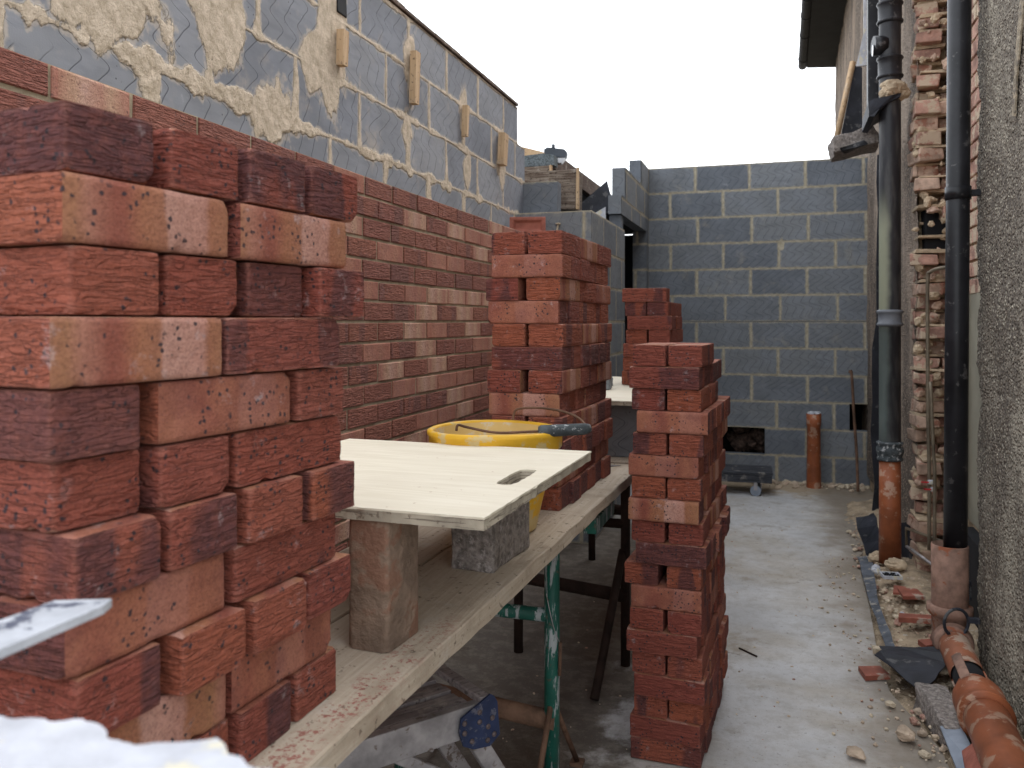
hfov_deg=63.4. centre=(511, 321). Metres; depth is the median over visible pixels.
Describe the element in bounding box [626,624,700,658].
brick
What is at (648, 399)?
brick
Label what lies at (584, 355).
brick
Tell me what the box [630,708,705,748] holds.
brick
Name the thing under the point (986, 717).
drain
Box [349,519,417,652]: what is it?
brick
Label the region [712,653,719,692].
brick
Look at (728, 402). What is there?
brick
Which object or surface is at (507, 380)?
brick
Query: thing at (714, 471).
brick
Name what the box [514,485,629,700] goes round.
trestle
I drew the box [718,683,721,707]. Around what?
brick
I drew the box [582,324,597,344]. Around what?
brick
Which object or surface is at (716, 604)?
brick
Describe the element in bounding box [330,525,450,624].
scaffold board
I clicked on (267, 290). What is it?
brick
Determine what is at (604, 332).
brick
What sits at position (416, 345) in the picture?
brick wall
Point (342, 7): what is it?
socket hole
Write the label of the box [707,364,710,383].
brick
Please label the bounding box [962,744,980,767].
tile fragment
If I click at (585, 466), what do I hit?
brick
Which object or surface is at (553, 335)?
brick
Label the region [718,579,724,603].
brick
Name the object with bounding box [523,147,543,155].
timber offcut
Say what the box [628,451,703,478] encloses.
brick
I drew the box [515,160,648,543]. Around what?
block wall
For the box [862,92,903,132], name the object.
flashing sheet
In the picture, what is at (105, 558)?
brick
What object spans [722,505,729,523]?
brick
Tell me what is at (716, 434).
brick
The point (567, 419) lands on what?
brick
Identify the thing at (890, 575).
plastic tray
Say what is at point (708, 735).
brick
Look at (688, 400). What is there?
brick
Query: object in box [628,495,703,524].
brick
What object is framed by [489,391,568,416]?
brick
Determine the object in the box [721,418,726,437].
brick
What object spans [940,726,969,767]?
metal offcut
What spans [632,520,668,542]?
brick
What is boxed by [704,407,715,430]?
brick
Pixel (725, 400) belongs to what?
brick
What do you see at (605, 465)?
brick
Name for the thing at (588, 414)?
brick
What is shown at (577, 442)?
brick
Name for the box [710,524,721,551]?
brick
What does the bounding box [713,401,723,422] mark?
brick
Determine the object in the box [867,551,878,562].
stone
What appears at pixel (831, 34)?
house
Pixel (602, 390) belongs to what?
brick
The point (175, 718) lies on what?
brick
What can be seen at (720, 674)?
brick
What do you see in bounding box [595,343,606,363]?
brick
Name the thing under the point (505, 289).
brick
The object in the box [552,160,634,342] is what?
outbuilding
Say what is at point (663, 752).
brick
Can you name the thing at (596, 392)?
brick
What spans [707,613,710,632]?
brick
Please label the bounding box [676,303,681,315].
brick
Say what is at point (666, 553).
brick
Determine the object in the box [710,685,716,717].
brick
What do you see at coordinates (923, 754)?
rubble
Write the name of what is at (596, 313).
brick
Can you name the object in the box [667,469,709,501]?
brick
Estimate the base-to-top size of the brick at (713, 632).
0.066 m
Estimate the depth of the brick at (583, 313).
2.60 m
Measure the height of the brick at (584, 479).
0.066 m
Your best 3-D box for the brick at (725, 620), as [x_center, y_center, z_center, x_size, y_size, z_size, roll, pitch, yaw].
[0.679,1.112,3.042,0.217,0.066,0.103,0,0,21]
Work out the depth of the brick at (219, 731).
0.97 m
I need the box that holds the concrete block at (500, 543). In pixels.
[451,480,528,571]
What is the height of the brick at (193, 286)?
0.066 m
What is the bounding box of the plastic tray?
[879,571,902,579]
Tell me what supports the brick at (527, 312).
on the brick at (510, 335)
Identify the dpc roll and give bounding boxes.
[582,181,610,212]
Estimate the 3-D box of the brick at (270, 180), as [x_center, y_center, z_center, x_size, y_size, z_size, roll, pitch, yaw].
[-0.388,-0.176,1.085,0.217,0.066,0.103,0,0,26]
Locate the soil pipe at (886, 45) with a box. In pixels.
[871,0,903,563]
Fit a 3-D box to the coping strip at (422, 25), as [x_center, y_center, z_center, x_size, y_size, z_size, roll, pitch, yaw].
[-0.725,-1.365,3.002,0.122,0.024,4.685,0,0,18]
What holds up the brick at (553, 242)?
on the brick at (575, 268)
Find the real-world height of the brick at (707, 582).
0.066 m
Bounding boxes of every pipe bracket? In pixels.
[943,607,980,634]
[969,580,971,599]
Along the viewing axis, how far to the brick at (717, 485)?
2.92 m
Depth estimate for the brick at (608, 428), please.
2.87 m
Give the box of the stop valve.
[921,480,932,484]
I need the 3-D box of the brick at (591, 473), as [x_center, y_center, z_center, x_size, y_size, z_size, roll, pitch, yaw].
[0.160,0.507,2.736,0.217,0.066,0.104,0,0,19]
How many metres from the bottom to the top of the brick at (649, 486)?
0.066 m
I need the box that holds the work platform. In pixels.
[336,664,504,767]
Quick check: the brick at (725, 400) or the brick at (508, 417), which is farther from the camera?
the brick at (725, 400)
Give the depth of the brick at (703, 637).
2.60 m
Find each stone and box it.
[846,745,865,760]
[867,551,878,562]
[871,564,880,574]
[871,645,880,654]
[884,557,906,571]
[884,700,895,707]
[886,605,894,613]
[896,725,915,741]
[940,665,948,674]
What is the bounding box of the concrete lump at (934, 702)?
[913,682,971,750]
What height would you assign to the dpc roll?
0.305 m
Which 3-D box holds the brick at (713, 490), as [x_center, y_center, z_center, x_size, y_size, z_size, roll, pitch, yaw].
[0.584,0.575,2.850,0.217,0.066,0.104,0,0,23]
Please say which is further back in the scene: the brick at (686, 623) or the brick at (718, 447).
the brick at (718, 447)
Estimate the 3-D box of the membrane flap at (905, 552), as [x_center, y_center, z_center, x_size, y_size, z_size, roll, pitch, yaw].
[2.177,1.220,4.583,0.038,0.259,0.162,0,0,-14]
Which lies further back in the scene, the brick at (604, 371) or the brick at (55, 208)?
the brick at (604, 371)
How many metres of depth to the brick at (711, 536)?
2.60 m
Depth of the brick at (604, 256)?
2.87 m
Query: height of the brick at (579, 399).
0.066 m
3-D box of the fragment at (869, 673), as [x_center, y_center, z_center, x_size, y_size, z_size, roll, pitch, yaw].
[1.373,1.337,3.153,0.100,0.018,0.090,0,0,-2]
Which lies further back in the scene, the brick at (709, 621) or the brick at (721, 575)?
the brick at (721, 575)
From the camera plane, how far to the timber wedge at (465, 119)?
4.28 m
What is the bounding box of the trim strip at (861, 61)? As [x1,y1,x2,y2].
[856,0,865,66]
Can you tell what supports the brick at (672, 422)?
on the brick at (686, 445)
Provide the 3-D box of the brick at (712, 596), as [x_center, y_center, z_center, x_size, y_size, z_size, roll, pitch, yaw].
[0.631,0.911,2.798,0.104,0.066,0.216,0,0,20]
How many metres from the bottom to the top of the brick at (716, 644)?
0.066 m
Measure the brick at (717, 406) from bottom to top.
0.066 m
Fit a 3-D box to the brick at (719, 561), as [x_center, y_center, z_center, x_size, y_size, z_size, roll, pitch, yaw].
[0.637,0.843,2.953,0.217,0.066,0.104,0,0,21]
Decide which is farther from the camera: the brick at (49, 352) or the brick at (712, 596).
the brick at (712, 596)
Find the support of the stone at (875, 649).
on the concrete slab
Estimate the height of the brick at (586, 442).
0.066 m
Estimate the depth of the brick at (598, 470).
2.81 m
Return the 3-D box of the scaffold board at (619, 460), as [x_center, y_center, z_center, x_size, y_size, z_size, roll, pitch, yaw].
[0.637,0.560,3.952,0.230,0.039,1.580,0,0,19]
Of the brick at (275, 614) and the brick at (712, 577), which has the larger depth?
the brick at (712, 577)
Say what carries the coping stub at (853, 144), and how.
attached to the house
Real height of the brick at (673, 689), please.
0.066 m
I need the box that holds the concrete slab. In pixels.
[381,481,948,767]
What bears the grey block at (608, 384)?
on the plywood board at (619, 393)
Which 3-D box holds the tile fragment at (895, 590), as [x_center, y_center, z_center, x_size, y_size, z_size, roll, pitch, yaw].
[1.845,1.280,3.947,0.060,0.010,0.120,0,0,23]
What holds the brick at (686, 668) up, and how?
on the brick
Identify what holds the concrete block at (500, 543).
on the scaffold board at (458, 609)
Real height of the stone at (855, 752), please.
0.031 m
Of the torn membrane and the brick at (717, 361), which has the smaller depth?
the brick at (717, 361)
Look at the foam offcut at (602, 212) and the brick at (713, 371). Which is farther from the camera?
the foam offcut at (602, 212)
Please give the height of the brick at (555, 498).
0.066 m
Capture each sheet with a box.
[0,716,252,767]
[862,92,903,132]
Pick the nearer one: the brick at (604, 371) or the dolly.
the brick at (604, 371)
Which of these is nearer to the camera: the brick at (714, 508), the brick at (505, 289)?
the brick at (505, 289)
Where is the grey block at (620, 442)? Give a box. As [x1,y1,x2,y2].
[607,405,637,456]
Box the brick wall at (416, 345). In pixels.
[0,47,520,551]
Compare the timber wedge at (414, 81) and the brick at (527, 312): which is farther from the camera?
the timber wedge at (414, 81)
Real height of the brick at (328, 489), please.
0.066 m
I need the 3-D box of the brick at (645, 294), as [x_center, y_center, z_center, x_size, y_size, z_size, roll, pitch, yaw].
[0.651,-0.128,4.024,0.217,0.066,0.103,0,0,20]
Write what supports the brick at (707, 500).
on the brick
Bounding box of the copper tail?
[848,370,858,491]
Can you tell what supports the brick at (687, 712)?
on the brick at (707, 717)
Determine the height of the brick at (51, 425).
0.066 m
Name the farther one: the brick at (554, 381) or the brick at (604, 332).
the brick at (604, 332)
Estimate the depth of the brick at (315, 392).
1.11 m
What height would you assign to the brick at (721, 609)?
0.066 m
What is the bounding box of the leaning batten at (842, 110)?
[834,61,855,136]
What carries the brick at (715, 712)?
on the concrete slab
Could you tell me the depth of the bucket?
2.08 m
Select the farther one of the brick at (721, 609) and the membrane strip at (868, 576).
the membrane strip at (868, 576)
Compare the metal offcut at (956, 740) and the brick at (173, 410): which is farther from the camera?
the metal offcut at (956, 740)
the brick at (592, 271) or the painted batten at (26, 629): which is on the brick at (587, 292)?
the brick at (592, 271)
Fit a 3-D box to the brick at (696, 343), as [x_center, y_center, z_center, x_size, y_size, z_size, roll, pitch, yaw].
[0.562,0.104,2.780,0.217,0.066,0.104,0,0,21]
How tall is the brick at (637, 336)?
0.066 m
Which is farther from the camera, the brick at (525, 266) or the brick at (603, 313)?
the brick at (603, 313)
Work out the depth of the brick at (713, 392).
2.76 m
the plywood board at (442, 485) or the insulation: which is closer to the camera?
the plywood board at (442, 485)
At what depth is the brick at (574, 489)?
2.48 m
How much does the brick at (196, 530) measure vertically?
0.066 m
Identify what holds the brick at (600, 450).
on the brick at (598, 470)
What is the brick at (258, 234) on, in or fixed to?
on the brick at (327, 292)
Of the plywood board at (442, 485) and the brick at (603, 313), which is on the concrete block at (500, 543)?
the plywood board at (442, 485)
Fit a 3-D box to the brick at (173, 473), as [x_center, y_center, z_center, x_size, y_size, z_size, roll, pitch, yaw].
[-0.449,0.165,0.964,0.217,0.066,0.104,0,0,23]
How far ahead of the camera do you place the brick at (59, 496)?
0.79 m
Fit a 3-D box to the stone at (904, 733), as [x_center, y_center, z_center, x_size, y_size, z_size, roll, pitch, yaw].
[1.264,1.323,2.663,0.060,0.044,0.060,0,0,35]
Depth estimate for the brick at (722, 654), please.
2.92 m
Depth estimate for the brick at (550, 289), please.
2.38 m
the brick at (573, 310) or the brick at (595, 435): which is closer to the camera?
the brick at (573, 310)
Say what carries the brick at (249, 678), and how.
on the brick at (259, 724)
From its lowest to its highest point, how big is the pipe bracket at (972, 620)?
0.116 m
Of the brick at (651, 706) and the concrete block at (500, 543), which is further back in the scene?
the brick at (651, 706)
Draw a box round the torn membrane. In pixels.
[870,155,878,510]
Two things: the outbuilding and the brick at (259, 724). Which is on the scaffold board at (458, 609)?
the brick at (259, 724)
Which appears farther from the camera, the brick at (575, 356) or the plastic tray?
the plastic tray
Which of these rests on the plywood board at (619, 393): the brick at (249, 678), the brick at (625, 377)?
the brick at (625, 377)
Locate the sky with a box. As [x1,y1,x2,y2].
[398,0,835,234]
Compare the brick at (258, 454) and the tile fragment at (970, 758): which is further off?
the tile fragment at (970, 758)
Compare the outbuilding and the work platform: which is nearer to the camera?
the work platform
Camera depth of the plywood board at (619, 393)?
3.55 m
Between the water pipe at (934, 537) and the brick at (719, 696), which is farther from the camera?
the water pipe at (934, 537)
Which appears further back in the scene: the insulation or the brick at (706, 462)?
the insulation
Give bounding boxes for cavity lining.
[723,404,867,452]
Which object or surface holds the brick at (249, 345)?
on the brick at (173, 410)
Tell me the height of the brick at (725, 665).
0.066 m
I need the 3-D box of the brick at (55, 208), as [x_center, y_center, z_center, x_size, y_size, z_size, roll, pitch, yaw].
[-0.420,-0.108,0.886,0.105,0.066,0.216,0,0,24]
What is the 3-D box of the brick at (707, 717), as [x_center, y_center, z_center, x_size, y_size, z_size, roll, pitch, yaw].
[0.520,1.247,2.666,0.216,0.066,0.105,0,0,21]
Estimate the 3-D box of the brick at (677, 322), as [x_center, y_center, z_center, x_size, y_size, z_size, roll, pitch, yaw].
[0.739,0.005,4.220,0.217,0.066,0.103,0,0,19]
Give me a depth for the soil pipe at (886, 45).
4.43 m
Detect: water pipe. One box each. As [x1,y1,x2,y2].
[905,381,940,564]
[925,266,944,549]
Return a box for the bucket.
[427,407,591,531]
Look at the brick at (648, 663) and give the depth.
2.54 m
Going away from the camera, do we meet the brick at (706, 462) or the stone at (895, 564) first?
the brick at (706, 462)
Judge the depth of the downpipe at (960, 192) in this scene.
3.23 m
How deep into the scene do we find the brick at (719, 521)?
2.81 m
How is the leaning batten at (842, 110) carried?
attached to the house
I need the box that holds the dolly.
[722,464,772,495]
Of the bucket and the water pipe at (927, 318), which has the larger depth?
the water pipe at (927, 318)
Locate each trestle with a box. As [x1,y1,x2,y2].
[394,501,613,767]
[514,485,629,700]
[588,504,620,560]
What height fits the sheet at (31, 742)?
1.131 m
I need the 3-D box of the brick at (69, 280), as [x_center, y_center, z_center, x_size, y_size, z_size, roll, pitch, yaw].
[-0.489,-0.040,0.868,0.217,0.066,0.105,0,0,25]
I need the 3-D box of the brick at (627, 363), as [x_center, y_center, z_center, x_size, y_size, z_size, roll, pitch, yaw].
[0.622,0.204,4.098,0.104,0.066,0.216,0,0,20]
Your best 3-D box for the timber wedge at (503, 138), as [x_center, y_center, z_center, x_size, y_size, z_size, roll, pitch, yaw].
[-0.053,-1.012,4.868,0.040,0.185,0.071,2,-1,18]
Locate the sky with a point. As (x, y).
(611, 84)
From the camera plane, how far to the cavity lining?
7.33 m
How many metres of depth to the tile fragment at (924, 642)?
3.31 m
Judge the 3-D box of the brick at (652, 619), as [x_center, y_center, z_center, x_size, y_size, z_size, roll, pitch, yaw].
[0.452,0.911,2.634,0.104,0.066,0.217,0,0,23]
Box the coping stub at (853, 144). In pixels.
[827,127,878,160]
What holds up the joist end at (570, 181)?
attached to the block wall at (628, 202)
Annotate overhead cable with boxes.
[583,150,825,168]
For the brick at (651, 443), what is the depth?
2.53 m
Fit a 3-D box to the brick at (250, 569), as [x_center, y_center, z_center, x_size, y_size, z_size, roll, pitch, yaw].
[-0.337,0.302,1.101,0.106,0.066,0.217,0,0,21]
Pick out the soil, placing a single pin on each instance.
(908, 636)
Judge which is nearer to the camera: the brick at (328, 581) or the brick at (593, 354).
the brick at (328, 581)
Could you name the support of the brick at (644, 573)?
on the brick at (707, 582)
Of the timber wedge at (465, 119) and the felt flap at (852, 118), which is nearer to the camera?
the timber wedge at (465, 119)
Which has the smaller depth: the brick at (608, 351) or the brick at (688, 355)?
the brick at (688, 355)
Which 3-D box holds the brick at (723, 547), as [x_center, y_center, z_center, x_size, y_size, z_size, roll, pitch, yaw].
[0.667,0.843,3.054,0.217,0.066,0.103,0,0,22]
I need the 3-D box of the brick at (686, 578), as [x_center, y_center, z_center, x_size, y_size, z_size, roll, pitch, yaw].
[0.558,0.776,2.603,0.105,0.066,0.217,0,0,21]
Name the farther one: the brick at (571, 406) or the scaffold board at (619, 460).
the scaffold board at (619, 460)
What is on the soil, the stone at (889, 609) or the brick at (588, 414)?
the stone at (889, 609)
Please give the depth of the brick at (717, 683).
2.85 m
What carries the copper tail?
on the concrete slab
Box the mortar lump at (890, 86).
[878,79,910,100]
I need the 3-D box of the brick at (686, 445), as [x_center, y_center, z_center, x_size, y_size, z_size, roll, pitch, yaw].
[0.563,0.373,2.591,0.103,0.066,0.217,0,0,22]
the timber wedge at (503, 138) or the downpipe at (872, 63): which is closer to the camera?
the downpipe at (872, 63)
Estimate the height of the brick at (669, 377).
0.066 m
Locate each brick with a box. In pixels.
[0,100,152,185]
[0,171,227,257]
[0,245,158,315]
[0,246,22,248]
[0,317,221,388]
[0,384,139,462]
[0,449,139,532]
[0,512,160,602]
[0,553,223,679]
[0,641,160,733]
[69,255,236,316]
[107,675,225,744]
[122,371,289,444]
[135,435,228,507]
[135,492,236,570]
[143,128,237,200]
[151,604,245,695]
[179,262,301,316]
[190,718,228,751]
[212,203,345,268]
[217,318,339,374]
[218,415,340,486]
[222,474,302,542]
[223,148,304,212]
[223,513,335,602]
[224,576,306,654]
[225,609,330,712]
[225,679,290,762]
[236,268,363,317]
[280,367,343,420]
[283,646,335,721]
[290,460,354,520]
[294,552,350,619]
[295,166,357,222]
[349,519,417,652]
[486,278,528,300]
[487,369,528,392]
[488,301,567,323]
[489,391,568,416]
[491,232,527,254]
[491,254,570,278]
[491,415,529,420]
[492,324,528,346]
[492,346,570,370]
[510,217,545,232]
[526,277,579,301]
[528,230,579,257]
[528,324,581,346]
[528,367,580,393]
[528,410,579,440]
[540,482,568,510]
[551,469,577,486]
[559,437,573,449]
[566,301,579,323]
[567,256,579,279]
[567,476,580,503]
[568,391,574,411]
[569,345,580,367]
[571,435,582,450]
[574,387,584,409]
[576,404,597,425]
[576,470,587,494]
[578,259,589,281]
[578,302,586,323]
[578,447,593,473]
[579,238,597,262]
[579,281,595,302]
[579,345,588,366]
[580,364,596,387]
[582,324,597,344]
[582,431,591,450]
[584,323,611,342]
[585,385,592,406]
[585,465,595,489]
[586,303,593,322]
[586,344,598,364]
[588,262,594,282]
[591,425,598,447]
[592,284,610,304]
[592,460,600,482]
[593,304,599,322]
[593,382,599,402]
[593,398,611,422]
[594,263,600,283]
[594,439,607,462]
[595,244,610,266]
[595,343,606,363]
[595,421,603,442]
[597,361,611,382]
[600,266,607,285]
[600,304,607,322]
[600,381,605,399]
[600,455,610,477]
[603,418,612,439]
[605,342,609,360]
[622,288,669,301]
[622,371,628,384]
[623,343,644,356]
[623,357,632,370]
[624,549,666,584]
[625,302,647,315]
[626,330,648,342]
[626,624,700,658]
[627,316,674,329]
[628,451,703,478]
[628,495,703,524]
[629,366,704,389]
[630,606,667,631]
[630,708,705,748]
[631,578,705,613]
[631,735,704,767]
[632,388,667,410]
[632,475,667,498]
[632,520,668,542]
[632,651,667,675]
[633,343,676,366]
[633,431,669,454]
[634,668,709,705]
[634,693,668,718]
[636,538,710,569]
[637,409,710,434]
[647,302,675,315]
[649,329,676,342]
[651,342,713,362]
[663,572,709,599]
[667,385,709,411]
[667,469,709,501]
[667,560,710,590]
[667,635,708,680]
[668,343,711,366]
[668,596,708,636]
[669,430,712,456]
[669,510,709,545]
[669,676,712,724]
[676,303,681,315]
[676,316,679,328]
[676,329,682,342]
[701,622,706,645]
[703,366,706,385]
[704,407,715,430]
[704,451,709,472]
[704,485,711,509]
[704,718,711,752]
[705,705,709,730]
[706,531,715,559]
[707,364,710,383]
[707,381,717,404]
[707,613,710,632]
[707,613,718,653]
[708,404,719,426]
[708,497,719,528]
[708,646,714,675]
[709,565,714,592]
[709,575,717,612]
[710,458,718,485]
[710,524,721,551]
[710,552,717,568]
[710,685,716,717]
[711,362,716,382]
[712,443,716,462]
[712,481,715,501]
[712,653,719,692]
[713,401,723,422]
[713,423,720,445]
[713,635,718,660]
[714,359,721,377]
[714,360,718,378]
[714,517,721,524]
[714,593,718,612]
[714,694,717,720]
[716,478,718,494]
[716,485,726,511]
[716,593,725,626]
[716,674,718,693]
[717,398,727,419]
[717,440,720,457]
[717,548,722,573]
[717,557,724,591]
[718,396,729,415]
[718,449,725,474]
[718,472,721,488]
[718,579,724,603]
[718,624,724,652]
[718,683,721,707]
[719,511,729,535]
[719,665,722,689]
[720,639,726,667]
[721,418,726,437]
[721,542,724,560]
[721,615,728,640]
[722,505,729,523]
[722,650,727,678]
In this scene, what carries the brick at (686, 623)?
on the brick at (703, 637)
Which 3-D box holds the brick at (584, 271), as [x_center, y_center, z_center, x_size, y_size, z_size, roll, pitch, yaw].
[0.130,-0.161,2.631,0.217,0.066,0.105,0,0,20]
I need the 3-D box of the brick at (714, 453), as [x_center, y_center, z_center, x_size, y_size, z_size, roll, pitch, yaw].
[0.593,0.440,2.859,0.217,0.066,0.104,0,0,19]
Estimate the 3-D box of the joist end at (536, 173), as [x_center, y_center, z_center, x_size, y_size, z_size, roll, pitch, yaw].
[0.169,-0.991,5.770,0.247,0.176,0.106,0,0,18]
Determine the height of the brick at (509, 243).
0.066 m
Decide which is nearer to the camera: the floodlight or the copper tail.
the floodlight
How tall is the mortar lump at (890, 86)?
0.128 m
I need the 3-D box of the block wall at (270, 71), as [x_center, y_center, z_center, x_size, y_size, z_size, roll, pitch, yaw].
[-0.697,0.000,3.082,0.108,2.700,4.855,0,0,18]
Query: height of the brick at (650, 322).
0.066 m
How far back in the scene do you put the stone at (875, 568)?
4.31 m
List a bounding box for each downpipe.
[867,0,878,104]
[943,0,980,547]
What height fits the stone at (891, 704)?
0.021 m
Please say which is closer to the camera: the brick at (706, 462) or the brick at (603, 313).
the brick at (706, 462)
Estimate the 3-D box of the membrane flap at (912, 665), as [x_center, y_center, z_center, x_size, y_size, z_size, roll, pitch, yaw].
[1.489,1.255,3.125,0.275,0.077,0.417,0,0,48]
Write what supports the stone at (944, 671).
on the soil
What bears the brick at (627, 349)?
on the brick
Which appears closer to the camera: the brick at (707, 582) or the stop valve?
the brick at (707, 582)
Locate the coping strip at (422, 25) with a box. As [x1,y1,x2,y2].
[389,0,517,105]
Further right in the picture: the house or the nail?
the house
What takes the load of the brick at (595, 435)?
on the brick at (585, 466)
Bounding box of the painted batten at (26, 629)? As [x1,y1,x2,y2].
[0,599,111,658]
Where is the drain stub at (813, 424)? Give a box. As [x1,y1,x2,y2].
[806,411,820,488]
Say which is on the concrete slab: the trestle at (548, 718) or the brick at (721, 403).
the trestle at (548, 718)
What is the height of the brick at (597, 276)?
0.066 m
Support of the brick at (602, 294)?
on the brick at (596, 313)
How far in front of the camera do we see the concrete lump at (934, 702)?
2.77 m
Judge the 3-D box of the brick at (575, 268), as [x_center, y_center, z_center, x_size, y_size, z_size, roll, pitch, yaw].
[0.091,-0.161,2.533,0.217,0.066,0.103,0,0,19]
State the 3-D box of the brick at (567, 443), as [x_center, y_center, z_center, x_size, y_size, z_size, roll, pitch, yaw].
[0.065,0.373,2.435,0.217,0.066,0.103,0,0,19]
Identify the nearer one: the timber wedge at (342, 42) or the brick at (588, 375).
the brick at (588, 375)
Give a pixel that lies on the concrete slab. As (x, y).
(486, 659)
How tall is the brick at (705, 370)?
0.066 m
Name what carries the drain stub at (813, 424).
on the concrete slab
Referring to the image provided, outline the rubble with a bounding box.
[502,479,953,767]
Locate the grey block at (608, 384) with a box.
[606,377,611,389]
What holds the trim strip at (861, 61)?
attached to the house
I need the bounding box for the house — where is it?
[798,0,1023,733]
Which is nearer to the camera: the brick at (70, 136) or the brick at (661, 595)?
the brick at (70, 136)
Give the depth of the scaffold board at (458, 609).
1.41 m
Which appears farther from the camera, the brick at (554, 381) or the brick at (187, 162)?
the brick at (554, 381)
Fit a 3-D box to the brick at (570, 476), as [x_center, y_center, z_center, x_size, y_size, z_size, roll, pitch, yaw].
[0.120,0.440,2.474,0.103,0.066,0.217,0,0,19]
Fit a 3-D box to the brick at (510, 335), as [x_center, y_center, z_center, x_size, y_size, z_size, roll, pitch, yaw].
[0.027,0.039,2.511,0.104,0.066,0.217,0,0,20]
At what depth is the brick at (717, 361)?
2.95 m
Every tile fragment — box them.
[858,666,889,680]
[893,585,905,594]
[898,588,924,599]
[898,613,931,623]
[918,639,932,646]
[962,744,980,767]
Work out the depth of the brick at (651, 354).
2.55 m
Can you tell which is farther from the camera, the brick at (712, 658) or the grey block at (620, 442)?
the grey block at (620, 442)
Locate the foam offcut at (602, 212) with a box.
[596,207,605,218]
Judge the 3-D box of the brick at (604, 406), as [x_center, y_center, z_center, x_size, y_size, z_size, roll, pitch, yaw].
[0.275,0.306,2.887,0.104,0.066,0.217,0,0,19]
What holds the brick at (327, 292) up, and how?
on the brick at (249, 345)
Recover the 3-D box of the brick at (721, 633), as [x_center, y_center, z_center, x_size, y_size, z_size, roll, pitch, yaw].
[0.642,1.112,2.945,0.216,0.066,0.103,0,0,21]
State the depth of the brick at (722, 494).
3.00 m
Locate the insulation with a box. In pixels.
[726,427,764,452]
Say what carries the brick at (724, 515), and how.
on the brick
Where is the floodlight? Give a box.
[544,144,567,164]
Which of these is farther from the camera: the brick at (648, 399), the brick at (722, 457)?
the brick at (722, 457)
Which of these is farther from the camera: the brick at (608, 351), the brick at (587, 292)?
the brick at (608, 351)
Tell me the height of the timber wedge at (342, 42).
0.130 m
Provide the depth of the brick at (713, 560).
2.75 m
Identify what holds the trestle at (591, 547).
on the concrete slab
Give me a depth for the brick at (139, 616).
0.83 m
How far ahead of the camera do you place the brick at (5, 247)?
0.84 m
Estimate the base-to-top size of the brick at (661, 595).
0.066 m
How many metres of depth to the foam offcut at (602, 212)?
6.06 m
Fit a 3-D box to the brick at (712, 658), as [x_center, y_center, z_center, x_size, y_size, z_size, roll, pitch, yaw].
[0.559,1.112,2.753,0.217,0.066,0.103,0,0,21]
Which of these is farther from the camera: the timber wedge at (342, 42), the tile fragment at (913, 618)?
the tile fragment at (913, 618)
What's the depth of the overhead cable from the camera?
41.52 m
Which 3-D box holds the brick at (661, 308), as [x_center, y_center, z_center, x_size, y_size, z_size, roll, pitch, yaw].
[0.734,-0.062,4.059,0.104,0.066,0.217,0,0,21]
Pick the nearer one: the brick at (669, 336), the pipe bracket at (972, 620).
the pipe bracket at (972, 620)
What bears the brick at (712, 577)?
on the brick at (712, 596)
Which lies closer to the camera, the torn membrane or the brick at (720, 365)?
the brick at (720, 365)
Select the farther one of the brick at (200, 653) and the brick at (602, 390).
the brick at (602, 390)
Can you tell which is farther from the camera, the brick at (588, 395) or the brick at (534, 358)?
the brick at (588, 395)
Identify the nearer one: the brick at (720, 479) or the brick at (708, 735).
the brick at (708, 735)
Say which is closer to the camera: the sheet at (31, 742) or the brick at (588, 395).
the sheet at (31, 742)
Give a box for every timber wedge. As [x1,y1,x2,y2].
[336,29,348,66]
[409,50,420,104]
[461,105,469,136]
[497,132,508,165]
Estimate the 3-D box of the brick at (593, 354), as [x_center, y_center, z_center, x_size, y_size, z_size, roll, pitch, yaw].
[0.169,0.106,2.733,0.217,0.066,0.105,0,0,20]
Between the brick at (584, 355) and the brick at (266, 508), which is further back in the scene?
the brick at (584, 355)
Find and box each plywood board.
[335,439,590,530]
[606,377,632,405]
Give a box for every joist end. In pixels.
[525,165,551,181]
[549,168,582,211]
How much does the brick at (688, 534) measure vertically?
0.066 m
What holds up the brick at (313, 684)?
on the scaffold board at (458, 609)
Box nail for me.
[739,647,756,656]
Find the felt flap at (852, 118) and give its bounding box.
[841,66,861,134]
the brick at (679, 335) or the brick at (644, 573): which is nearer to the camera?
the brick at (644, 573)
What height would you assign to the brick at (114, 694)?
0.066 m
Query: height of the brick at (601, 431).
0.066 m
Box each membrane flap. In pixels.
[855,513,878,554]
[877,644,944,687]
[901,521,912,558]
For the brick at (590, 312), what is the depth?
2.71 m
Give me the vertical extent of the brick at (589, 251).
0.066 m
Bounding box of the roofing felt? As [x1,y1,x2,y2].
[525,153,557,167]
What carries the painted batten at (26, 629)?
on the sheet at (31, 742)
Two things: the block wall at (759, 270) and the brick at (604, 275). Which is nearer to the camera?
the brick at (604, 275)
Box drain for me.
[926,540,1023,767]
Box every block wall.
[0,0,524,227]
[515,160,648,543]
[649,157,869,486]
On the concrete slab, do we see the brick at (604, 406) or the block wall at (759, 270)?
the block wall at (759, 270)
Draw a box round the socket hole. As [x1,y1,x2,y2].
[337,0,346,17]
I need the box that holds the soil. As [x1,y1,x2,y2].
[845,499,1023,767]
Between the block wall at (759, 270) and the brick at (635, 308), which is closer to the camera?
the brick at (635, 308)
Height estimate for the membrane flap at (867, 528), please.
0.228 m
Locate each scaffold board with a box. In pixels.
[246,463,631,767]
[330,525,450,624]
[611,457,628,463]
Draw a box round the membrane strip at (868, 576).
[857,556,893,644]
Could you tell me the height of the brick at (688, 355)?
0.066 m

